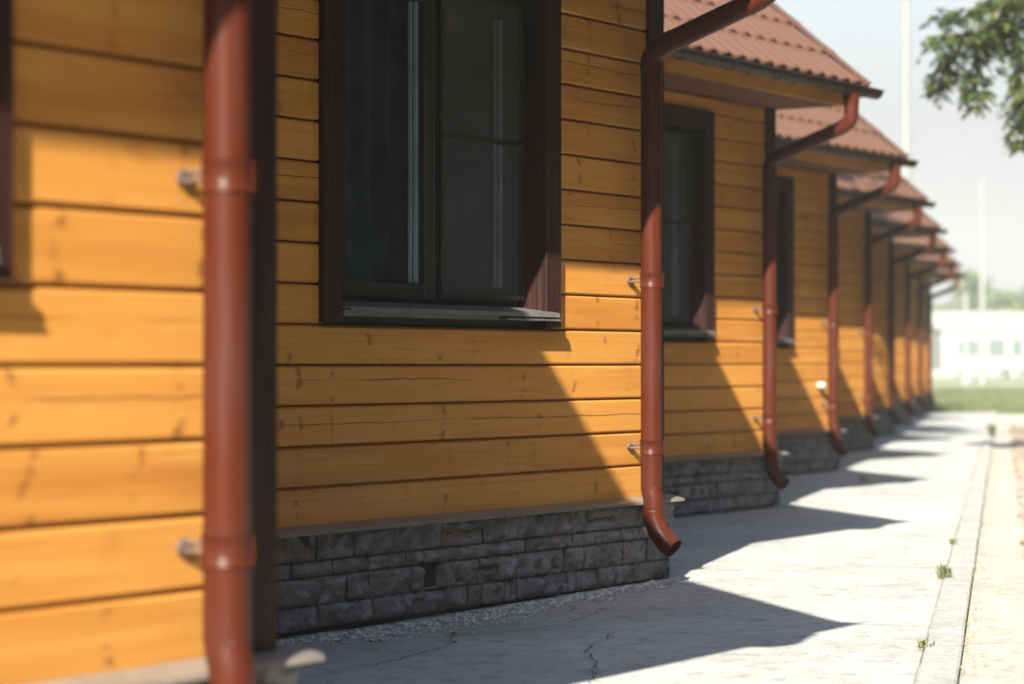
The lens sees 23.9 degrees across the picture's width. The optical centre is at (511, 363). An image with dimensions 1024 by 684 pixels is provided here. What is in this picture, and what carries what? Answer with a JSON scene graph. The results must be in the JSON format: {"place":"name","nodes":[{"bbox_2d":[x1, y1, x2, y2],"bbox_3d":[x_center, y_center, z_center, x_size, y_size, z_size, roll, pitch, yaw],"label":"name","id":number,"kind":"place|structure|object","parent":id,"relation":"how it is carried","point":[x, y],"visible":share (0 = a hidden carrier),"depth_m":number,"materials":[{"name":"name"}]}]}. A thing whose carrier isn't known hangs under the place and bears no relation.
{"place":"outdoors","nodes":[
{"label":"outdoors","id":0,"kind":"place"},
{"bbox_2d":[277,412,989,683],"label":"path","id":1,"kind":"structure","parent":0,"point":[875,573],"depth_m":9.93,"materials":[{"name":"concrete"}]},
{"bbox_2d":[0,0,324,683],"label":"timber cottage","id":2,"kind":"structure","parent":1,"relation":"on","point":[138,341],"depth_m":4.85,"materials":[{"name":"brown wood"}]},
{"bbox_2d":[0,0,13,279],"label":"window","id":3,"kind":"structure","parent":2,"relation":"in","point":[6,6],"depth_m":4.52,"materials":[{"name":"wood"}]},
{"bbox_2d":[446,632,457,637],"bbox_3d":[-0.214,0.985,8.804,0.054,0.022,0.039,0,0,-44],"label":"weed","id":4,"kind":"object","parent":1,"relation":"on","point":[453,634],"visible":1,"depth_m":8.81,"materials":[{"name":"green plant"}]},
{"bbox_2d":[277,0,775,637],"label":"timber cottage","id":5,"kind":"structure","parent":1,"relation":"on","point":[469,304],"depth_m":10.10,"materials":[{"name":"orange wood"}]},
{"bbox_2d":[308,0,560,327],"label":"window","id":6,"kind":"structure","parent":5,"relation":"in","point":[439,121],"depth_m":9.97,"materials":[{"name":"black glass"}]},
{"bbox_2d":[277,423,932,682],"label":"gravel","id":7,"kind":"structure","parent":1,"relation":"on","point":[492,616],"depth_m":9.65,"materials":[{"name":"grey gravel"}]},
{"bbox_2d":[664,0,883,517],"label":"timber cottage","id":8,"kind":"structure","parent":1,"relation":"on","point":[730,90],"depth_m":16.35,"materials":[{"name":"orange wood"}]},
{"bbox_2d":[664,104,714,340],"bbox_3d":[0.797,-0.575,15.720,0.359,2.250,1.652,0,0,34],"label":"window","id":9,"kind":"structure","parent":8,"relation":"in","point":[689,133],"depth_m":16.25,"materials":[{"name":"black glass"}]},
{"bbox_2d":[776,106,918,474],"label":"timber cottage","id":10,"kind":"structure","parent":1,"relation":"on","point":[809,212],"depth_m":22.31,"materials":[{"name":"orange wood"}]},
{"bbox_2d":[776,176,794,346],"bbox_3d":[2.064,-0.929,21.495,0.232,1.542,1.652,0,0,34],"label":"window","id":11,"kind":"structure","parent":10,"relation":"in","point":[784,185],"depth_m":22.07,"materials":[{"name":"black glass"}]},
{"bbox_2d":[858,476,872,482],"bbox_3d":[2.939,0.960,20.094,0.133,0.060,0.109,0,0,0],"label":"weed","id":12,"kind":"object","parent":1,"relation":"on","point":[867,479],"visible":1,"depth_m":20.08,"materials":[{"name":"green plant"}]},
{"bbox_2d":[837,168,935,450],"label":"timber cottage","id":13,"kind":"structure","parent":1,"relation":"on","point":[857,242],"depth_m":28.28,"materials":[{"name":"orange wood"}]},
{"bbox_2d":[871,208,947,435],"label":"timber cottage","id":14,"kind":"structure","parent":1,"relation":"on","point":[885,264],"depth_m":34.16,"materials":[{"name":"orange wood"}]},
{"bbox_2d":[894,235,955,424],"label":"timber cottage","id":15,"kind":"structure","parent":1,"relation":"on","point":[904,278],"depth_m":39.98,"materials":[{"name":"orange wood"}]},
{"bbox_2d":[910,253,962,416],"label":"timber cottage","id":16,"kind":"structure","parent":1,"relation":"on","point":[918,288],"depth_m":45.80,"materials":[{"name":"orange wood"}]},
{"bbox_2d":[775,0,1023,310],"label":"sky","id":17,"kind":"structure","parent":0,"point":[953,154],"materials":[{"name":"white"}]},
{"bbox_2d":[918,378,1023,683],"bbox_3d":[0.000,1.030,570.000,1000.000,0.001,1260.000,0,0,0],"label":"ground","id":18,"kind":"structure","parent":0,"point":[975,381],"depth_m":134.81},
{"bbox_2d":[902,0,909,181],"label":"lamp pole","id":19,"kind":"object","parent":18,"relation":"on","point":[905,80],"visible":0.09,"depth_m":65.91,"materials":[{"name":"metal"}]},
{"bbox_2d":[922,267,966,408],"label":"timber cottage","id":20,"kind":"structure","parent":18,"relation":"on","point":[928,393],"depth_m":51.61,"materials":[{"name":"orange wood"}]},
{"bbox_2d":[932,302,963,310],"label":"birch tree","id":21,"kind":"object","parent":18,"relation":"on","point":[938,307],"visible":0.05,"depth_m":229.79,"materials":[{"name":"green plant"}]},
{"bbox_2d":[915,411,996,683],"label":"kerb","id":22,"kind":"structure","parent":18,"relation":"on","point":[941,661],"depth_m":10.44,"materials":[{"name":"concrete"}]},
{"bbox_2d":[916,639,934,649],"bbox_3d":[1.459,0.986,8.530,0.072,0.028,0.169,0,0,0],"label":"grass tuft","id":23,"kind":"object","parent":22,"relation":"on","point":[923,643],"visible":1,"depth_m":8.54,"materials":[{"name":"plant"}]},
{"bbox_2d":[935,561,955,578],"bbox_3d":[2.016,0.961,11.299,0.120,0.078,0.192,0,0,-15],"label":"grass tuft","id":24,"kind":"object","parent":22,"relation":"on","point":[945,573],"visible":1,"depth_m":11.27,"materials":[{"name":"green plant"}]},
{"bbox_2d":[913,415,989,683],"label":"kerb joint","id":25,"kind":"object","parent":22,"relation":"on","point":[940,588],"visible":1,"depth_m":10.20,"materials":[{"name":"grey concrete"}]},
{"bbox_2d":[949,538,957,544],"bbox_3d":[2.448,0.979,13.400,0.084,0.041,0.142,0,0,-28],"label":"grass tuft","id":26,"kind":"object","parent":22,"relation":"on","point":[952,542],"visible":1,"depth_m":13.38,"materials":[{"name":"plant"}]},
{"bbox_2d":[986,422,1001,436],"bbox_3d":[6.600,0.889,33.282,0.413,0.222,0.384,0,0,-43],"label":"grass tuft","id":27,"kind":"object","parent":22,"relation":"on","point":[991,431],"visible":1,"depth_m":33.21,"materials":[{"name":"green plant"}]},
{"bbox_2d":[947,265,1000,310],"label":"birch tree","id":28,"kind":"object","parent":18,"relation":"on","point":[970,283],"visible":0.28,"depth_m":204.52,"materials":[{"name":"green plant"}]},
{"bbox_2d":[932,311,1023,377],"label":"plaster house","id":29,"kind":"structure","parent":18,"relation":"on","point":[992,318],"depth_m":176.74,"materials":[{"name":"white paint"}]},
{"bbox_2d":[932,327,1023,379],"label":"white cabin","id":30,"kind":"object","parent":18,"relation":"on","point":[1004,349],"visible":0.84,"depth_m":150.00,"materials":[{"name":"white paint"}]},
{"bbox_2d":[956,338,978,356],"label":"window","id":31,"kind":"structure","parent":30,"relation":"in","point":[973,342],"depth_m":149.94,"materials":[{"name":"green glass"}]},
{"bbox_2d":[988,338,1005,356],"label":"window","id":32,"kind":"structure","parent":30,"relation":"in","point":[996,346],"depth_m":149.94,"materials":[{"name":"green glass"}]},
{"bbox_2d":[1011,338,1022,356],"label":"window","id":33,"kind":"structure","parent":30,"relation":"in","point":[1016,343],"depth_m":149.94,"materials":[{"name":"green glass"}]},
{"bbox_2d":[959,414,1023,683],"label":"verge","id":34,"kind":"structure","parent":18,"relation":"on","point":[1001,630],"depth_m":11.41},
{"bbox_2d":[916,0,1023,157],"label":"maple tree","id":35,"kind":"object","parent":34,"relation":"on","point":[985,40],"visible":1,"depth_m":23.87,"materials":[{"name":"green plant"}]},
{"bbox_2d":[921,424,1023,681],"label":"fallen leaves","id":36,"kind":"object","parent":34,"relation":"on","point":[1017,451],"visible":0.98,"depth_m":19.25,"materials":[{"name":"beige plant"}]},
{"bbox_2d":[985,286,1023,310],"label":"birch tree","id":37,"kind":"object","parent":18,"relation":"on","point":[1003,300],"visible":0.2,"depth_m":190.24,"materials":[{"name":"green plant"}]},
{"bbox_2d":[923,384,1023,411],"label":"grass","id":38,"kind":"structure","parent":0,"point":[974,398],"depth_m":67.65,"materials":[{"name":"green plant"}]},
{"bbox_2d":[932,384,1023,385],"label":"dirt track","id":39,"kind":"structure","parent":0,"point":[976,384],"depth_m":120.46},
{"bbox_2d":[960,292,971,383],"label":"lamp pole","id":40,"kind":"object","parent":39,"relation":"on","point":[965,377],"visible":1,"depth_m":124.88,"materials":[{"name":"metal"}]},
{"bbox_2d":[977,179,987,384],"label":"lamp pole","id":41,"kind":"object","parent":39,"relation":"on","point":[982,329],"visible":0.98,"depth_m":119.90,"materials":[{"name":"metal"}]}
]}

